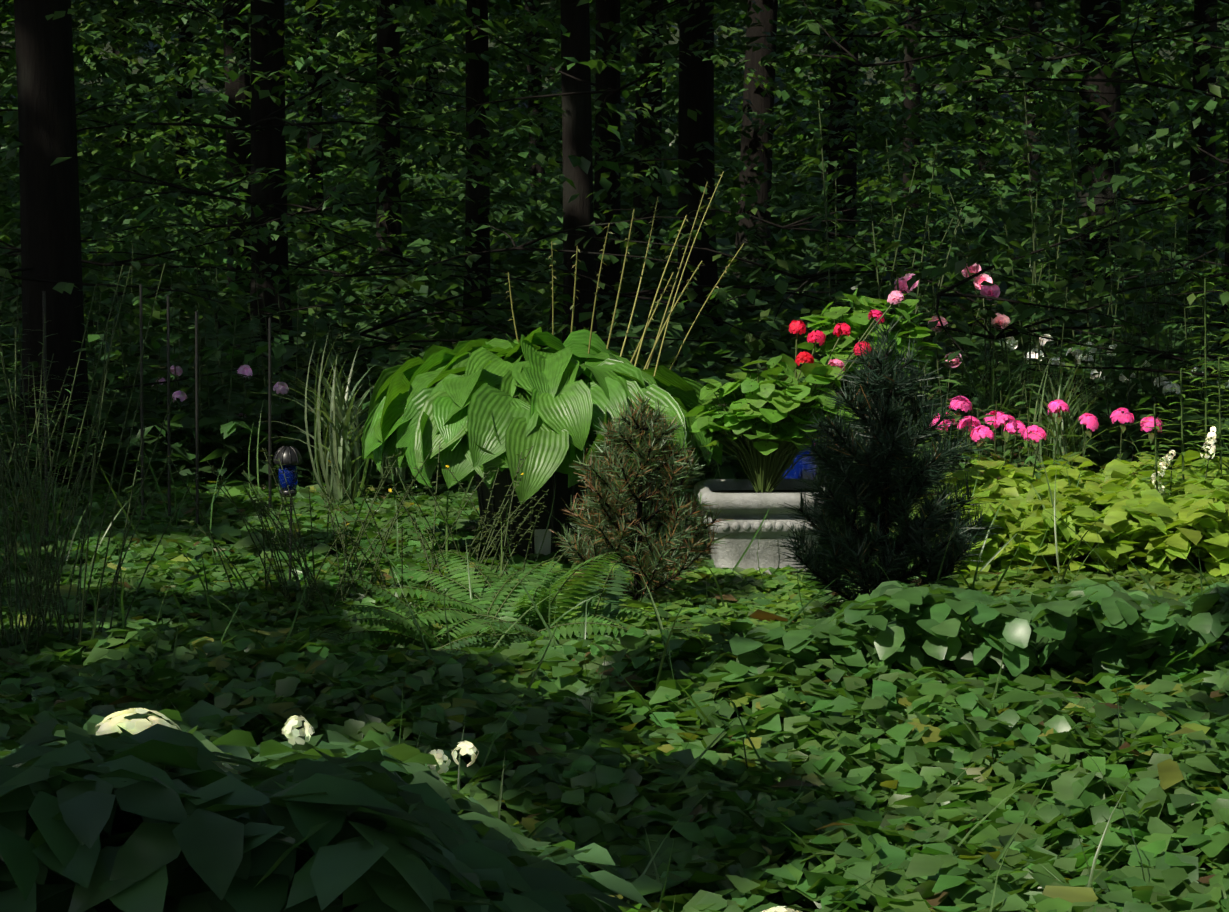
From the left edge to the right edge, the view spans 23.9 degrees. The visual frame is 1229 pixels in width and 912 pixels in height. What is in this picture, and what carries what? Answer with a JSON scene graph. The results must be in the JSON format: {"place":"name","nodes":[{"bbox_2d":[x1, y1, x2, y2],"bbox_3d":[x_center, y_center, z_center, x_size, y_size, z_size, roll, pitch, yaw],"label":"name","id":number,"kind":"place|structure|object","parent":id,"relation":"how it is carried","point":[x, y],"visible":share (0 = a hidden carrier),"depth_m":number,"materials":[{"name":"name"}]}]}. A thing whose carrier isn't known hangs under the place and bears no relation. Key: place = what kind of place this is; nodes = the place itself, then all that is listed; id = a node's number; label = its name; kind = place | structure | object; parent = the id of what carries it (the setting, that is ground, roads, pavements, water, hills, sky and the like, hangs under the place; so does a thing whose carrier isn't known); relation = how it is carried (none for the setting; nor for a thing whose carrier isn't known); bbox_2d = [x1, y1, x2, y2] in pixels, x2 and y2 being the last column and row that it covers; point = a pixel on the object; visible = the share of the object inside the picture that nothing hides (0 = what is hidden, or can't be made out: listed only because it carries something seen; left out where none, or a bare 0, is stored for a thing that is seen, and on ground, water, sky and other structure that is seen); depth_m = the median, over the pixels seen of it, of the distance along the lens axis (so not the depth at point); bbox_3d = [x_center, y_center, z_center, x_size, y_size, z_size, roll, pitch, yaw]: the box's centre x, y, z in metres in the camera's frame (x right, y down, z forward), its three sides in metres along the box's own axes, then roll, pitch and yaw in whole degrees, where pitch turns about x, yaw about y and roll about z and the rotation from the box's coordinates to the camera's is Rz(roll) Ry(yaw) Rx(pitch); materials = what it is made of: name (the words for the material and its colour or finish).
{"place":"outdoors","nodes":[
{"label":"outdoors","id":0,"kind":"place"},
{"bbox_2d":[0,2,1228,904],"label":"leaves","id":1,"kind":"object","parent":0,"point":[207,89],"depth_m":102.28,"materials":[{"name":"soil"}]},
{"bbox_2d":[42,284,271,536],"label":"stakes","id":2,"kind":"object","parent":1,"relation":"on","point":[168,404],"visible":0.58,"depth_m":11.35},
{"bbox_2d":[273,446,302,579],"bbox_3d":[-1.108,0.230,9.872,0.100,0.531,0.096,0,6,1],"label":"garden lamp","id":3,"kind":"object","parent":1,"relation":"on","point":[289,455],"visible":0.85,"depth_m":9.82,"materials":[{"name":"black metal"}]},
{"bbox_2d":[278,465,297,490],"bbox_3d":[-1.108,0.071,9.854,0.066,0.089,0.066,0,6,1],"label":"blue glass lantern","id":4,"kind":"object","parent":3,"relation":"in","point":[291,472],"visible":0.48,"depth_m":9.83,"materials":[{"name":"blue glass"}]},
{"bbox_2d":[140,550,711,681],"bbox_3d":[-0.468,0.484,8.275,1.244,0.389,1.837,4,7,29],"label":"fern plant","id":5,"kind":"object","parent":1,"relation":"on","point":[519,607],"depth_m":8.63,"materials":[{"name":"green plant"}]},
{"bbox_2d":[0,263,1021,911],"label":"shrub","id":6,"kind":"object","parent":1,"relation":"on","point":[160,819],"depth_m":2.67,"materials":[{"name":"green plant"}]},
{"bbox_2d":[96,708,801,911],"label":"white flowers","id":7,"kind":"object","parent":6,"relation":"on","point":[134,726],"visible":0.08,"depth_m":3.96,"materials":[{"name":"white plant"}]},
{"bbox_2d":[475,468,590,558],"bbox_3d":[-0.294,0.193,10.612,0.472,0.440,0.472,0,6,1],"label":"plant pot","id":8,"kind":"object","parent":1,"relation":"on","point":[564,492],"visible":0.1,"depth_m":10.44,"materials":[{"name":"plastic"}]},
{"bbox_2d":[361,171,743,503],"bbox_3d":[-0.234,-0.447,10.536,1.412,1.161,1.347,0,6,1],"label":"hosta plant","id":9,"kind":"object","parent":8,"relation":"in","point":[454,406],"depth_m":10.21,"materials":[{"name":"green plant"}]},
{"bbox_2d":[0,0,1228,496],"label":"forest understory","id":10,"kind":"object","parent":1,"relation":"on","point":[522,210],"depth_m":19.74,"materials":[{"name":"green plant"}]},
{"bbox_2d":[0,80,1228,614],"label":"grass","id":11,"kind":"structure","parent":1,"relation":"on","point":[206,332],"depth_m":13.14,"materials":[{"name":"green plant"}]},
{"bbox_2d":[152,263,1228,524],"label":"flowers","id":12,"kind":"object","parent":11,"relation":"on","point":[1014,425],"visible":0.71,"depth_m":12.09,"materials":[{"name":"pink plant"}]},
{"bbox_2d":[0,384,1228,911],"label":"ground cover plants","id":13,"kind":"object","parent":1,"relation":"on","point":[1108,772],"visible":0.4,"depth_m":6.81,"materials":[{"name":"green plant"}]},
{"bbox_2d":[1,0,1228,33],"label":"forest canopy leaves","id":14,"kind":"object","parent":1,"relation":"on","point":[593,7],"visible":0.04,"depth_m":112.03,"materials":[{"name":"green plant"}]},
{"bbox_2d":[14,0,1228,481],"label":"tree trunks","id":15,"kind":"object","parent":1,"relation":"on","point":[48,190],"visible":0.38,"depth_m":21.51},
{"bbox_2d":[548,391,731,601],"bbox_3d":[0.071,0.161,9.438,0.576,0.767,0.562,5,8,40],"label":"pine tree","id":16,"kind":"object","parent":1,"relation":"on","point":[624,429],"depth_m":9.38,"materials":[{"name":"green plant"}]},
{"bbox_2d":[259,323,1117,517],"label":"grass clumps","id":17,"kind":"object","parent":1,"relation":"on","point":[342,453],"visible":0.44,"depth_m":12.05,"materials":[{"name":"green plant"}]},
{"bbox_2d":[694,479,829,573],"bbox_3d":[0.524,0.276,10.303,0.486,0.344,0.486,0,6,1],"label":"stone planter","id":18,"kind":"object","parent":1,"relation":"on","point":[746,513],"visible":0.54,"depth_m":10.11,"materials":[{"name":"grey stone"}]},
{"bbox_2d":[711,490,806,492],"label":"potting soil","id":19,"kind":"structure","parent":18,"relation":"in","point":[754,491],"depth_m":10.43,"materials":[{"name":"black soil"}]},
{"bbox_2d":[684,288,941,535],"bbox_3d":[0.755,-0.083,10.499,0.605,1.013,1.135,6,9,42],"label":"potted plant","id":20,"kind":"object","parent":18,"relation":"in","point":[795,392],"depth_m":10.26,"materials":[{"name":"green plant"}]},
{"bbox_2d":[789,290,903,371],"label":"red flowers","id":21,"kind":"object","parent":20,"relation":"on","point":[894,297],"visible":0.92,"depth_m":10.28,"materials":[{"name":"red plant"}]},
{"bbox_2d":[781,437,818,479],"bbox_3d":[0.693,0.160,10.844,0.150,0.455,0.150,0,6,1],"label":"blue glazed pot","id":22,"kind":"object","parent":1,"relation":"on","point":[797,471],"visible":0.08,"depth_m":10.77,"materials":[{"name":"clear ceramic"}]},
{"bbox_2d":[542,450,1228,744],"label":"leafy ground plants","id":23,"kind":"object","parent":1,"relation":"on","point":[1142,520],"visible":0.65,"depth_m":8.50,"materials":[{"name":"green plant"}]},
{"bbox_2d":[770,314,1002,608],"bbox_3d":[0.829,0.087,8.849,0.716,1.044,0.737,0,6,1],"label":"dark pine tree","id":24,"kind":"object","parent":1,"relation":"on","point":[859,474],"depth_m":8.76,"materials":[{"name":"green plant"}]}
]}

